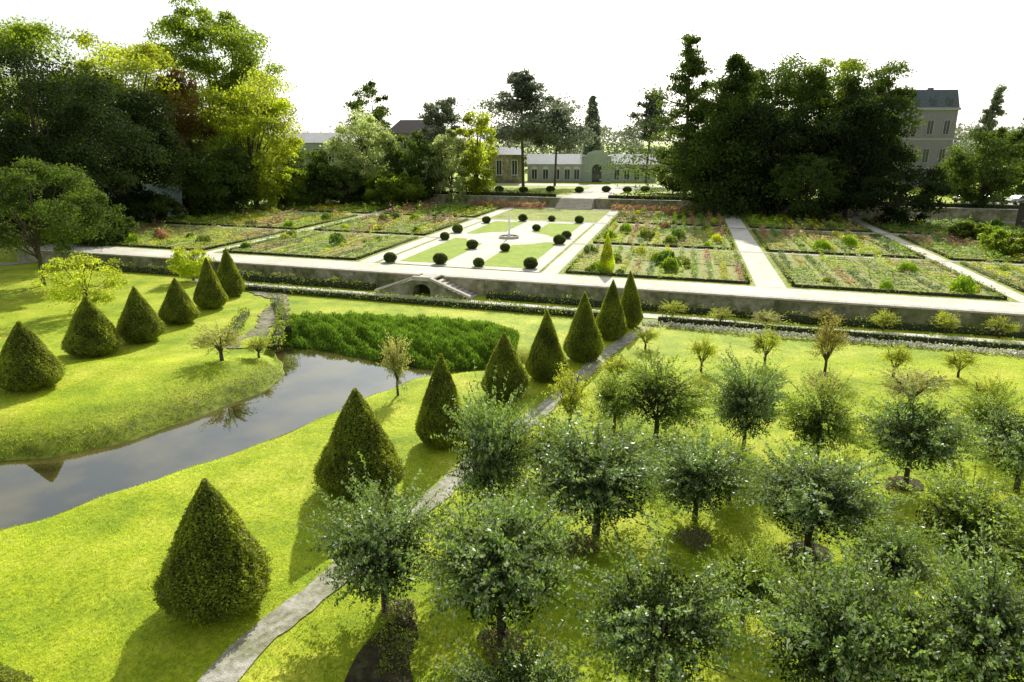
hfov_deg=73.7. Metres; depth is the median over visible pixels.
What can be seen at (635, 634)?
apple tree
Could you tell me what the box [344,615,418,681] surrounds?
soil bed
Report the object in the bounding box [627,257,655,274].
planting bed
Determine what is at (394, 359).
sapling
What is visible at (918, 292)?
box edging
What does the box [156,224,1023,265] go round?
garden cross path
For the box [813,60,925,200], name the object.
tree
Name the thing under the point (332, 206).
planting bed
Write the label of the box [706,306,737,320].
border shrub
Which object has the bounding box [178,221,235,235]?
planting bed
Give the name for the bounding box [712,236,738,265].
planting bed
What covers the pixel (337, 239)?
perennial clump
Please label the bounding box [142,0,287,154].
tree
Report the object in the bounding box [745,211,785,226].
planting bed
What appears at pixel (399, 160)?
tree
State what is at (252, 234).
planting bed
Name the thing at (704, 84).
tree
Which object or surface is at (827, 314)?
border shrub
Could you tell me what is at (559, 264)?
garden path
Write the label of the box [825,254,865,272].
planting bed
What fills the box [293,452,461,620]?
apple tree
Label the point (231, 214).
planting bed
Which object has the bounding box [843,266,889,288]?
planting bed
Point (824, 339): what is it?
sapling
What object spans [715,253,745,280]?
planting bed
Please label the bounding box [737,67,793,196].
tree
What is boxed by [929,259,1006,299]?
box edging
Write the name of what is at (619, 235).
planting bed
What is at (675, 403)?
apple tree
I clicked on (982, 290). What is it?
planting bed
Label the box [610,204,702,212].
flower border
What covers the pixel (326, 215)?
perennial clump
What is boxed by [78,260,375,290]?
hedge
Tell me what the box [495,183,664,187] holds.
orangery apron
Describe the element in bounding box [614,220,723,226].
box edging
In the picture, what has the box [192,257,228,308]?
cone topiary
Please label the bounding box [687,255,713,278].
planting bed
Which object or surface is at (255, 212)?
planting bed
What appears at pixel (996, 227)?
perennial clump
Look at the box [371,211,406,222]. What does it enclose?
planting bed
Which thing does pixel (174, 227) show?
planting bed
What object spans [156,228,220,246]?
planting bed
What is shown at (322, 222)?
box edging
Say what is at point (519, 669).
apple tree
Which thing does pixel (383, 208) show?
box edging
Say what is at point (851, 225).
planting bed
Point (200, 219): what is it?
planting bed
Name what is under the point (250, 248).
planting bed
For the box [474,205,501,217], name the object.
box edging
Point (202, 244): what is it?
planting bed
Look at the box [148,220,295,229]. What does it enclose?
box edging
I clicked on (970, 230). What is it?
bush
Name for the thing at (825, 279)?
perennial clump
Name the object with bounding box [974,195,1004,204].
parked car
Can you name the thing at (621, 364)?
sapling
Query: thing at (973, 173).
tree
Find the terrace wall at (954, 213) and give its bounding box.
[327,193,1017,220]
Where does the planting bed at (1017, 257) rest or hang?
on the terrace ground at (594, 216)
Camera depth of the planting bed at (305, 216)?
98.93 m
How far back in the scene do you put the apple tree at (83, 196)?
56.19 m
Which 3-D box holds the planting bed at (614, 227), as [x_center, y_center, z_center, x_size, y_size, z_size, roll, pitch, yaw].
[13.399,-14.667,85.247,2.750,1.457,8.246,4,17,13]
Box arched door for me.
[592,164,601,181]
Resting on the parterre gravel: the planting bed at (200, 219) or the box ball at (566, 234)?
the box ball at (566, 234)
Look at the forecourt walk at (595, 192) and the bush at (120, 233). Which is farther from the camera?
the forecourt walk at (595, 192)
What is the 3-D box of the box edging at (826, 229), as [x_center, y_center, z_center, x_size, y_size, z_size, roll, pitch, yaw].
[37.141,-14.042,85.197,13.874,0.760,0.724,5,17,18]
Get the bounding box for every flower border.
[470,199,546,208]
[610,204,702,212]
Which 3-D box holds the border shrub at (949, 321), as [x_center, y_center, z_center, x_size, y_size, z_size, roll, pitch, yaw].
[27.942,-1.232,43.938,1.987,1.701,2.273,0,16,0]
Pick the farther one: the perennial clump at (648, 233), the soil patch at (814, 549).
the perennial clump at (648, 233)
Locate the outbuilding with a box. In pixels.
[1015,200,1023,227]
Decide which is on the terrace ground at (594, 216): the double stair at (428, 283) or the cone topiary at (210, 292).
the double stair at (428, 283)
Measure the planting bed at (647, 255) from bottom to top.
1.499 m
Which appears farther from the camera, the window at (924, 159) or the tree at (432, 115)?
the window at (924, 159)
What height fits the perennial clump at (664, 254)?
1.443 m
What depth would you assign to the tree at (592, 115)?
168.92 m
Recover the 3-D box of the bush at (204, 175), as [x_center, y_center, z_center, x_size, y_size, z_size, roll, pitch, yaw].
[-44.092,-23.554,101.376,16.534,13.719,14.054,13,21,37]
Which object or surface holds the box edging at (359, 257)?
on the terrace ground at (594, 216)
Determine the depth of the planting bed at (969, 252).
66.61 m
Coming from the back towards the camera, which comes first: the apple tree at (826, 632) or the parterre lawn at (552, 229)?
the parterre lawn at (552, 229)
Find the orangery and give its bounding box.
[527,151,657,181]
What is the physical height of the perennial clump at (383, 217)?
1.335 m
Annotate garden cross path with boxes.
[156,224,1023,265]
[250,210,1018,238]
[328,200,1015,223]
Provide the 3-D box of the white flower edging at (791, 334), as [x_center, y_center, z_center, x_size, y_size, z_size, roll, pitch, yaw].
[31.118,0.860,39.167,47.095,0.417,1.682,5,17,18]
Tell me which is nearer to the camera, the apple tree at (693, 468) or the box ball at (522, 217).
the apple tree at (693, 468)
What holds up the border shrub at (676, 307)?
on the ground at (34, 313)
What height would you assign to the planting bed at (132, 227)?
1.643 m
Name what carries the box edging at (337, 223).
on the terrace ground at (594, 216)
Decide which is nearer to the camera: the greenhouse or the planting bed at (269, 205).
the greenhouse
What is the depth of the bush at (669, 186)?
121.74 m
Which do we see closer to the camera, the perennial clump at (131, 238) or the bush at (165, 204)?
the perennial clump at (131, 238)
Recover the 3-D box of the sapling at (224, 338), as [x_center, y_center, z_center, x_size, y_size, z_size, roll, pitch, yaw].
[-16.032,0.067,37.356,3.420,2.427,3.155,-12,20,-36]
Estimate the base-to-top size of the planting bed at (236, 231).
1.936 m
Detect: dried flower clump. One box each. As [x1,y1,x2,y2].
[378,598,417,624]
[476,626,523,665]
[560,532,599,555]
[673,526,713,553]
[769,543,814,571]
[885,477,911,490]
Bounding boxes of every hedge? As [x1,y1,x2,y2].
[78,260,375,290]
[220,306,251,343]
[244,279,598,317]
[262,312,291,351]
[269,292,293,332]
[346,189,556,196]
[486,289,1023,338]
[608,192,1018,208]
[657,313,1023,350]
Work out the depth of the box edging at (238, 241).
74.89 m
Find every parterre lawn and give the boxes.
[401,238,481,262]
[468,221,523,233]
[483,242,555,267]
[533,223,581,236]
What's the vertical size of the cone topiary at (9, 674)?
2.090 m
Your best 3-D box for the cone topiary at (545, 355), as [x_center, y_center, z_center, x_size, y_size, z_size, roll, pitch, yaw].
[1.795,0.240,35.388,2.309,3.879,2.413,-9,19,-28]
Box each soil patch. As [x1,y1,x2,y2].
[789,540,829,561]
[894,476,923,490]
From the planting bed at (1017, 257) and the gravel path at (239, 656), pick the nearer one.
the gravel path at (239, 656)
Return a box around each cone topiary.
[0,320,66,391]
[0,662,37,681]
[60,296,122,357]
[116,286,166,342]
[148,478,272,626]
[158,278,200,323]
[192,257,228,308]
[217,248,245,296]
[312,388,408,499]
[414,353,465,448]
[479,332,530,400]
[524,309,568,381]
[562,291,603,361]
[595,280,627,339]
[620,270,643,326]
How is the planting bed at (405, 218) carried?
on the terrace ground at (594, 216)
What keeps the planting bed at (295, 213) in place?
on the terrace ground at (594, 216)
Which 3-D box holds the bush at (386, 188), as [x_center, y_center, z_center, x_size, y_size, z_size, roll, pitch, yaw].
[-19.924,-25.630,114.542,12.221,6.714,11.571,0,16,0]
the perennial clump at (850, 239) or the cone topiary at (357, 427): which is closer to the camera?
the cone topiary at (357, 427)
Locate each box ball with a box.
[383,252,396,261]
[433,253,447,263]
[440,232,449,239]
[452,224,462,232]
[466,239,478,248]
[473,257,484,266]
[482,216,490,222]
[495,186,503,191]
[500,243,509,250]
[518,214,527,220]
[519,186,527,192]
[523,257,537,268]
[532,224,540,230]
[546,186,554,191]
[548,215,555,220]
[553,234,565,243]
[561,231,571,238]
[574,186,583,192]
[574,215,583,222]
[601,186,610,191]
[622,186,631,192]
[640,186,649,191]
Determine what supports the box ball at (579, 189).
on the forecourt walk at (595, 192)
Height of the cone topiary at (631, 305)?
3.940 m
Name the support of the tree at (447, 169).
on the terrace ground at (594, 216)
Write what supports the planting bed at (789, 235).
on the terrace ground at (594, 216)
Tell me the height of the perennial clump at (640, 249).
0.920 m
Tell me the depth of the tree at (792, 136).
95.26 m
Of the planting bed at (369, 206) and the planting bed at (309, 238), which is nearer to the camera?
the planting bed at (309, 238)
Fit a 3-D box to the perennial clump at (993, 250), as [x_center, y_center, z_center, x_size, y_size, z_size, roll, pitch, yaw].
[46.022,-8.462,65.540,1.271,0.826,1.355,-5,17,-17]
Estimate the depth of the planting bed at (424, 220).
92.63 m
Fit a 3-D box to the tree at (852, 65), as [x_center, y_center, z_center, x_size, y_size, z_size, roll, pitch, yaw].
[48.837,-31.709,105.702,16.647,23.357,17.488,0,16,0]
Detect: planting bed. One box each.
[106,220,151,230]
[108,224,171,243]
[119,214,169,231]
[130,231,192,245]
[135,220,190,233]
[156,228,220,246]
[161,213,207,221]
[166,224,213,235]
[175,210,228,222]
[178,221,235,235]
[183,228,241,248]
[201,213,251,223]
[203,217,259,237]
[214,204,261,216]
[224,213,276,225]
[227,226,281,238]
[231,236,283,250]
[235,205,284,217]
[244,201,294,207]
[249,214,300,226]
[251,232,302,252]
[259,204,304,218]
[271,240,323,253]
[272,200,339,209]
[272,228,317,241]
[274,214,323,227]
[291,208,327,219]
[292,224,333,242]
[295,237,344,254]
[305,199,370,210]
[308,209,353,220]
[311,225,355,243]
[316,239,365,255]
[320,217,361,229]
[332,229,374,244]
[335,201,398,211]
[339,240,385,257]
[342,221,383,230]
[351,211,389,222]
[351,231,391,245]
[363,214,403,231]
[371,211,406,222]
[373,233,413,246]
[383,220,425,232]
[386,197,442,213]
[388,210,425,223]
[406,220,445,233]
[410,206,446,224]
[415,200,470,214]
[431,208,465,225]
[447,201,496,215]
[571,247,602,271]
[585,243,611,257]
[596,230,625,242]
[599,253,629,272]
[607,221,630,233]
[613,239,635,259]
[615,206,652,221]
[624,227,648,243]
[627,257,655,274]
[630,212,654,233]
[634,243,658,260]
[650,221,672,244]
[651,209,685,223]
[654,218,676,234]
[656,260,683,276]
[662,244,684,256]
[677,231,703,245]
[680,217,701,236]
[687,208,723,224]
[687,242,711,263]
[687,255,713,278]
[703,222,727,237]
[704,230,731,247]
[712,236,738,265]
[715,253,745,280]
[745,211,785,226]
[756,217,782,239]
[764,235,794,249]
[776,244,807,268]
[780,211,828,228]
[780,223,809,240]
[784,256,822,285]
[790,234,823,251]
[799,251,835,270]
[805,226,836,242]
[812,212,868,229]
[812,261,857,287]
[821,236,853,252]
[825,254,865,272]
[830,229,865,243]
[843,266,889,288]
[849,240,886,254]
[852,254,897,273]
[855,231,891,244]
[865,212,951,232]
[872,241,916,255]
[873,267,924,291]
[879,252,928,275]
[904,267,962,293]
[906,220,978,248]
[908,253,957,276]
[929,238,1013,259]
[931,214,1023,234]
[937,273,1001,295]
[959,231,1003,247]
[968,257,1023,280]
[1000,246,1023,260]
[1005,266,1023,287]
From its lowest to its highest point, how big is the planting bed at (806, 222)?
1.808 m
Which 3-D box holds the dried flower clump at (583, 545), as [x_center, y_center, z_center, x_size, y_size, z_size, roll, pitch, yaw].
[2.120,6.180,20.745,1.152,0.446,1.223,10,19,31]
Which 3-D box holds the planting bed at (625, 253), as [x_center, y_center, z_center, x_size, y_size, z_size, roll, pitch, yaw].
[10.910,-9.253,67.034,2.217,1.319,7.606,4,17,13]
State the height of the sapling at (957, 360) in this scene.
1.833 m
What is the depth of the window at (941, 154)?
139.55 m
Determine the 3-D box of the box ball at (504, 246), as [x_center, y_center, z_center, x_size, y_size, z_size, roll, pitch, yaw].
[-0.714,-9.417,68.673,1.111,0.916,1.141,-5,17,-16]
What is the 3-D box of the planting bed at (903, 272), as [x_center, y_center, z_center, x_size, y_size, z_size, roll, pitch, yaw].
[34.171,-6.923,59.622,2.109,1.059,7.471,4,17,13]
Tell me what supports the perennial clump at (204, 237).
on the planting bed at (202, 244)
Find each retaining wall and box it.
[14,247,422,287]
[444,275,1023,331]
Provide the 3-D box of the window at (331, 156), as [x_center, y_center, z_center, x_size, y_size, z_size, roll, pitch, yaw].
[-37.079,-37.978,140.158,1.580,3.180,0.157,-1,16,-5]
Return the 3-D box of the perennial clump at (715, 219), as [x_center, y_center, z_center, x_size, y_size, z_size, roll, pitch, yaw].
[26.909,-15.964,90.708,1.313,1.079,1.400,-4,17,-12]
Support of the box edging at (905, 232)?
on the terrace ground at (594, 216)
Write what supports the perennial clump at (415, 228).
on the planting bed at (429, 227)
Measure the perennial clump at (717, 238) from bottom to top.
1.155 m
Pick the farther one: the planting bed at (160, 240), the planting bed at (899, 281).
the planting bed at (160, 240)
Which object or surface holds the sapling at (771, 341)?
on the ground at (34, 313)
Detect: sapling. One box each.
[183,319,254,360]
[243,334,276,357]
[376,330,414,395]
[541,360,596,424]
[593,353,633,378]
[632,326,660,348]
[685,333,722,370]
[749,324,786,363]
[795,367,864,412]
[804,314,850,371]
[863,360,958,407]
[875,340,919,376]
[938,345,980,377]
[956,372,1018,403]
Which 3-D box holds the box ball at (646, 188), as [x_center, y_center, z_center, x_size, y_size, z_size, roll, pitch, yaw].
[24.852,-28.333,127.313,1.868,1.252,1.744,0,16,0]
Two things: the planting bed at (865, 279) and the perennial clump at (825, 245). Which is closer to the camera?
the planting bed at (865, 279)
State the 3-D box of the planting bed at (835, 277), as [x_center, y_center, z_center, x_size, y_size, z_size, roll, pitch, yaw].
[25.811,-5.683,54.621,2.100,1.455,7.554,4,17,13]
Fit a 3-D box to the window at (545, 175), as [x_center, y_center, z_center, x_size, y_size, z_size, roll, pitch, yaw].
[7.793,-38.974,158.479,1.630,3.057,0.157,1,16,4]
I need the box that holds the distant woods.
[95,120,1023,170]
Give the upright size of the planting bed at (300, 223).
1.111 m
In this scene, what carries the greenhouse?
on the terrace ground at (594, 216)
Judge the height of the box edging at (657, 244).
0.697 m
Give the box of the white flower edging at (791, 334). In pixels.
[642,319,1023,357]
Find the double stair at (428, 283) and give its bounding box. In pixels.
[374,273,477,299]
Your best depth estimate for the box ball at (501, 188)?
126.75 m
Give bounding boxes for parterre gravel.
[381,220,593,271]
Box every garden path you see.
[207,209,390,252]
[359,208,512,262]
[542,211,618,273]
[723,215,786,287]
[850,218,1023,302]
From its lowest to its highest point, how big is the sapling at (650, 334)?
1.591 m
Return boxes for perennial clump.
[125,232,138,243]
[153,227,168,237]
[155,229,168,238]
[194,233,210,242]
[240,242,249,248]
[245,218,258,225]
[283,219,293,227]
[285,229,297,237]
[321,212,331,219]
[329,232,345,244]
[377,214,388,221]
[390,212,399,218]
[409,213,421,220]
[412,226,422,231]
[583,245,598,252]
[588,261,602,271]
[603,229,617,238]
[614,255,621,261]
[619,223,631,232]
[632,246,646,254]
[636,228,652,239]
[649,252,660,264]
[656,249,675,264]
[659,256,678,271]
[660,221,670,228]
[662,234,677,244]
[664,208,673,214]
[671,228,686,239]
[676,256,691,264]
[682,211,689,216]
[709,217,718,223]
[711,233,722,242]
[813,238,830,249]
[822,277,830,281]
[823,220,836,228]
[840,234,857,246]
[872,213,886,222]
[879,280,893,289]
[897,261,917,272]
[935,231,947,238]
[948,274,976,293]
[984,249,998,256]
[989,219,1003,226]
[992,225,1001,231]
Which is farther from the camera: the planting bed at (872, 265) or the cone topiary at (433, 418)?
the planting bed at (872, 265)
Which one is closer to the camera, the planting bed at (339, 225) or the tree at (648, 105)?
the planting bed at (339, 225)
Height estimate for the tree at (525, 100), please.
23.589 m
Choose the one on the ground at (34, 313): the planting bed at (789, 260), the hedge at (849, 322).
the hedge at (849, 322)
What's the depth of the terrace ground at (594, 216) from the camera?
71.29 m
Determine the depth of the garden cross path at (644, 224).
89.54 m
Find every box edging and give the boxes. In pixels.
[40,240,202,249]
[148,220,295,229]
[203,230,286,250]
[223,230,305,249]
[223,249,356,259]
[239,207,365,213]
[296,214,357,228]
[313,215,372,228]
[314,227,423,235]
[356,236,418,259]
[365,203,403,213]
[382,211,473,217]
[423,218,468,234]
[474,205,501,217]
[564,243,593,272]
[567,269,748,283]
[593,224,610,242]
[594,239,733,249]
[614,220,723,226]
[722,226,736,248]
[733,250,751,283]
[740,214,752,227]
[751,225,870,231]
[752,228,770,250]
[767,252,797,286]
[768,247,924,258]
[794,282,1005,299]
[841,216,873,231]
[861,217,894,232]
[876,233,926,258]
[893,229,1022,237]
[897,233,952,259]
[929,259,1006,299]
[953,254,1023,263]
[959,260,1023,292]
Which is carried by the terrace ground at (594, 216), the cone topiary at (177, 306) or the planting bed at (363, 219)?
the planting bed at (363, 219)
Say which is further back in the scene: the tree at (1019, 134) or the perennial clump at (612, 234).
the tree at (1019, 134)
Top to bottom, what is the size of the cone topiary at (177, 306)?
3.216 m
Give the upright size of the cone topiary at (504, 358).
3.392 m
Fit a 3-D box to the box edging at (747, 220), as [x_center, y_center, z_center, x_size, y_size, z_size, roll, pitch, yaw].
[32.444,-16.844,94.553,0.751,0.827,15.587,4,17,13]
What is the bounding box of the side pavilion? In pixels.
[491,147,524,182]
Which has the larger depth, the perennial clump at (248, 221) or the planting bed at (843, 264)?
the perennial clump at (248, 221)
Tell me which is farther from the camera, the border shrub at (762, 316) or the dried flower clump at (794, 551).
the border shrub at (762, 316)
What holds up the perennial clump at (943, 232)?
in the planting bed at (928, 240)
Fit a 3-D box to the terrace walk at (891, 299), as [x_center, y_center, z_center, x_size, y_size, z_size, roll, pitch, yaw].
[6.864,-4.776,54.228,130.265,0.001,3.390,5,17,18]
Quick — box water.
[0,343,523,529]
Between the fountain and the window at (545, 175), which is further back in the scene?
the window at (545, 175)
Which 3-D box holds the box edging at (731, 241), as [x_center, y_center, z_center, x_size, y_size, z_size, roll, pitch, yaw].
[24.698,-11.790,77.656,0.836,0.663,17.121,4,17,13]
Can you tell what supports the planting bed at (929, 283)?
on the terrace ground at (594, 216)
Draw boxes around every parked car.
[952,195,964,202]
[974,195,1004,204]
[1004,195,1023,204]
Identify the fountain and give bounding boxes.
[499,214,519,238]
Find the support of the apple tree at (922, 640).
on the ground at (34, 313)
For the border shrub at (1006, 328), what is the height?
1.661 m
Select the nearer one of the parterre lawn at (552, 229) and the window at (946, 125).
the parterre lawn at (552, 229)
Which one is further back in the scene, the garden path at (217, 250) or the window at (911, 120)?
the window at (911, 120)
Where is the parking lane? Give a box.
[957,201,1012,204]
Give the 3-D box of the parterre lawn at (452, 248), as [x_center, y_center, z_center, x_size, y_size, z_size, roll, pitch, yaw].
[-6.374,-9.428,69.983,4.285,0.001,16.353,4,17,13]
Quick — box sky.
[0,0,1023,142]
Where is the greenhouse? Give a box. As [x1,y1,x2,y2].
[108,183,185,217]
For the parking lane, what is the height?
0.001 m
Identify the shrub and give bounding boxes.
[236,162,280,210]
[659,300,688,315]
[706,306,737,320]
[747,309,787,324]
[809,306,847,326]
[865,307,901,330]
[924,308,960,333]
[983,315,1021,337]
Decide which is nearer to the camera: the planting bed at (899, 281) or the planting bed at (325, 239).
the planting bed at (899, 281)
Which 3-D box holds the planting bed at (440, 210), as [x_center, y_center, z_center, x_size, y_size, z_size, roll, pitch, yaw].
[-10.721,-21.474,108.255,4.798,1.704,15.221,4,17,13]
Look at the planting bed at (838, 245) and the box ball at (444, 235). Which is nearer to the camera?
the planting bed at (838, 245)
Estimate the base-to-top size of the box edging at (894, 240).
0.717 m
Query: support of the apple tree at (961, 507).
on the ground at (34, 313)
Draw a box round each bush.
[7,189,60,240]
[55,198,139,246]
[116,193,184,224]
[182,183,247,211]
[266,167,330,207]
[310,167,374,204]
[360,170,429,205]
[651,146,689,193]
[685,166,744,206]
[761,151,857,219]
[840,153,956,226]
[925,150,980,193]
[946,221,992,240]
[977,229,1023,255]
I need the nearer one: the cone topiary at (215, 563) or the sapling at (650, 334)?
the cone topiary at (215, 563)
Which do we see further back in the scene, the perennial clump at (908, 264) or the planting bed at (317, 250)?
the planting bed at (317, 250)
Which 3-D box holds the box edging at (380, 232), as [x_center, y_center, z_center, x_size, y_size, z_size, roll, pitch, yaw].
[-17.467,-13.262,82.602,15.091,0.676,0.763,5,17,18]
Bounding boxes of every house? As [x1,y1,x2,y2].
[389,120,447,180]
[887,88,960,186]
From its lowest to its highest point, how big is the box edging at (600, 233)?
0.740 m
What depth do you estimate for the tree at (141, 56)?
93.85 m
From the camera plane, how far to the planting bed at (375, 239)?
75.23 m
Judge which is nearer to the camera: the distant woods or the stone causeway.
the stone causeway
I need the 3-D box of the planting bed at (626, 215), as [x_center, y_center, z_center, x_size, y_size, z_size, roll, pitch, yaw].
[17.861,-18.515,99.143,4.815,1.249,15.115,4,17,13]
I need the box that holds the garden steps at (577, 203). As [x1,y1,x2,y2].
[555,198,594,209]
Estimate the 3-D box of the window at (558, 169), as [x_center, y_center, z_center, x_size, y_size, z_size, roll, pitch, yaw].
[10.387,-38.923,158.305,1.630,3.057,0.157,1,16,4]
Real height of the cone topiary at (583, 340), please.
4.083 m
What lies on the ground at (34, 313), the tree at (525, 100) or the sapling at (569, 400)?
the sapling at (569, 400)
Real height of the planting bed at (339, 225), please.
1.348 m
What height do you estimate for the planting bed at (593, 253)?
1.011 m
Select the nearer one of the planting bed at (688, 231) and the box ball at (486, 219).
the planting bed at (688, 231)
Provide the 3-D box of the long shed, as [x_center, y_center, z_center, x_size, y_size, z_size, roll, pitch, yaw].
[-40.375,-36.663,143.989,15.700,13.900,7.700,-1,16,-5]
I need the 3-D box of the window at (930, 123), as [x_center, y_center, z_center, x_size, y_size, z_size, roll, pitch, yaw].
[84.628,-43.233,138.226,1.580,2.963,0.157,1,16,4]
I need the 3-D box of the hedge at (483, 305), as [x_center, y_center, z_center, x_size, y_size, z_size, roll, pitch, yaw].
[-8.476,-3.337,52.758,35.178,1.094,1.504,5,17,18]
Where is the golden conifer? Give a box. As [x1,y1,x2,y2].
[599,233,614,272]
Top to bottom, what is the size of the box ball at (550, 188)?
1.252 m
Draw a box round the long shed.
[280,133,356,185]
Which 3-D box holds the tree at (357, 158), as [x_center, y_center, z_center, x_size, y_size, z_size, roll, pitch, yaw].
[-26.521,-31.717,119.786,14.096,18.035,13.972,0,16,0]
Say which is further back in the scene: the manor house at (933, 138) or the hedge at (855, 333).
the manor house at (933, 138)
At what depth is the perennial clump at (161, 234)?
76.40 m
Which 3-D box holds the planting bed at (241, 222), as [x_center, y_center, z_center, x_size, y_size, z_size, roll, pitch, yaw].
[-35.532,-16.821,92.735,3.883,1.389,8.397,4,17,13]
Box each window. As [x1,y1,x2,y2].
[328,148,334,163]
[496,160,501,174]
[512,160,517,174]
[531,166,537,179]
[542,166,548,179]
[553,166,559,179]
[564,166,570,179]
[573,166,579,179]
[613,167,619,179]
[623,168,629,179]
[633,169,639,179]
[909,120,917,134]
[921,148,929,162]
[925,120,934,134]
[937,148,946,162]
[941,120,950,134]
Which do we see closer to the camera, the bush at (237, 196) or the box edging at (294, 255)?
the box edging at (294, 255)
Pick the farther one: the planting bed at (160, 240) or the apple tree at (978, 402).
the planting bed at (160, 240)
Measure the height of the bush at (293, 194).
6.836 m
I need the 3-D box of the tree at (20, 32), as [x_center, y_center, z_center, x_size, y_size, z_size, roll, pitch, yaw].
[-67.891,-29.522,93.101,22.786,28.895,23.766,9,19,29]
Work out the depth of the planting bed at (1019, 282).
53.36 m
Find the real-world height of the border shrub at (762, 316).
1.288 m
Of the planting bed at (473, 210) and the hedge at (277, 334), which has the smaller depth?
the hedge at (277, 334)
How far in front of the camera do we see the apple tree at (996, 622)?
13.84 m
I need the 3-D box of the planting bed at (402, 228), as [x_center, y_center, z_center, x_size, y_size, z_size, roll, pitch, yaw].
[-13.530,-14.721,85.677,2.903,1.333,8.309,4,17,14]
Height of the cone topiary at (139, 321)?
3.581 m
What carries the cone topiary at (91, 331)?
on the ground at (34, 313)
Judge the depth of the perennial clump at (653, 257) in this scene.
61.66 m
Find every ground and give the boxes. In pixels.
[0,143,1023,681]
[0,198,1023,302]
[3,153,1023,202]
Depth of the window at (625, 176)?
157.40 m
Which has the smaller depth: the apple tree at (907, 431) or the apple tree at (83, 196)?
the apple tree at (907, 431)
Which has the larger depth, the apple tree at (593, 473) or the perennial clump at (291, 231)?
the perennial clump at (291, 231)
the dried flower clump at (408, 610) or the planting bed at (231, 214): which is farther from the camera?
the planting bed at (231, 214)
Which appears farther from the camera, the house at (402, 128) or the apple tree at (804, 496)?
the house at (402, 128)
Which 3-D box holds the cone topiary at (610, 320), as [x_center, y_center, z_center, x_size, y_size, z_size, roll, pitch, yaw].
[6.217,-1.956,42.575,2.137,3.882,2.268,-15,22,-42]
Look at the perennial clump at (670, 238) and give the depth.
72.55 m
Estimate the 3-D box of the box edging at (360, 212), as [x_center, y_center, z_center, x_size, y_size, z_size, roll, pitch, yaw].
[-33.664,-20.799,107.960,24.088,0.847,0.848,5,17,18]
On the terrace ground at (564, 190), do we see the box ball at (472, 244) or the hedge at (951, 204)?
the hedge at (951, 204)
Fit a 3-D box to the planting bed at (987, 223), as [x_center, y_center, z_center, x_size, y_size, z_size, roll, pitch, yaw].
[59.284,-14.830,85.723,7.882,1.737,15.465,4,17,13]
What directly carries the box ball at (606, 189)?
on the forecourt walk at (595, 192)
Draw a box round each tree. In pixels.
[0,14,90,190]
[0,40,180,248]
[0,155,116,285]
[28,250,128,314]
[35,65,200,226]
[45,28,181,182]
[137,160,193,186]
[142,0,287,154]
[151,67,222,213]
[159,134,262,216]
[166,245,215,280]
[182,65,305,209]
[269,147,344,204]
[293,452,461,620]
[319,106,398,201]
[343,79,393,174]
[375,129,448,203]
[392,470,616,657]
[417,96,466,188]
[419,602,619,681]
[425,128,470,204]
[429,359,552,522]
[443,68,614,185]
[455,109,499,194]
[491,93,608,185]
[493,389,695,547]
[510,406,584,472]
[548,512,776,681]
[580,29,742,200]
[580,95,603,154]
[583,362,646,430]
[600,335,722,442]
[608,90,683,182]
[641,412,769,524]
[659,51,794,221]
[667,77,740,203]
[691,529,801,627]
[700,343,801,448]
[705,432,766,503]
[714,98,819,215]
[715,435,924,561]
[722,531,942,681]
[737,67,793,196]
[747,52,837,199]
[773,364,876,465]
[780,57,877,197]
[802,92,917,217]
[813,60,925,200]
[833,506,963,603]
[848,371,996,485]
[862,560,987,681]
[877,449,1023,588]
[887,510,1023,681]
[940,126,1023,207]
[945,371,1023,446]
[951,394,1023,491]
[962,83,1008,170]
[979,496,1023,599]
[998,117,1023,196]
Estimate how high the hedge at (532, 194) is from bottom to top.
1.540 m
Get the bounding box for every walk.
[0,243,1023,311]
[0,261,32,265]
[189,279,1023,343]
[561,186,641,197]
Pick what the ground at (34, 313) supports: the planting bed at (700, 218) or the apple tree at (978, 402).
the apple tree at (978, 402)
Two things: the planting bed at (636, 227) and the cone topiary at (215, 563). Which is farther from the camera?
the planting bed at (636, 227)
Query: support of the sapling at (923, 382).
on the ground at (34, 313)
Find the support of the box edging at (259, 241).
on the terrace ground at (594, 216)
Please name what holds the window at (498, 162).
in the side pavilion
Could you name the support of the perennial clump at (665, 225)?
on the planting bed at (663, 231)
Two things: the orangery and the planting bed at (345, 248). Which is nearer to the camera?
the planting bed at (345, 248)
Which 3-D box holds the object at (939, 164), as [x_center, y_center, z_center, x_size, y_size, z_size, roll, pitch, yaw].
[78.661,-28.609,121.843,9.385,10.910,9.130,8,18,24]
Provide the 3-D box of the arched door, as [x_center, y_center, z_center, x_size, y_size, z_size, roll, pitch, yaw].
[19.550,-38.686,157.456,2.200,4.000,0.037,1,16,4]
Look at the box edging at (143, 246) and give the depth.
71.25 m
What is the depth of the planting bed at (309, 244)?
70.30 m
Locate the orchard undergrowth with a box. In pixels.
[323,386,1023,678]
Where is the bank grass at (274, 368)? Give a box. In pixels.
[0,336,526,530]
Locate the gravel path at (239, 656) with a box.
[198,326,651,681]
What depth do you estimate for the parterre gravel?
73.11 m
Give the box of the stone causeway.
[227,291,290,347]
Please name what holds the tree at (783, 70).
on the terrace ground at (564, 190)
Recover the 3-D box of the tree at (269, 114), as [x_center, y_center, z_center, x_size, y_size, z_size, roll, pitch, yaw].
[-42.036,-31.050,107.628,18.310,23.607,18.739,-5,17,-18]
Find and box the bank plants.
[285,310,520,370]

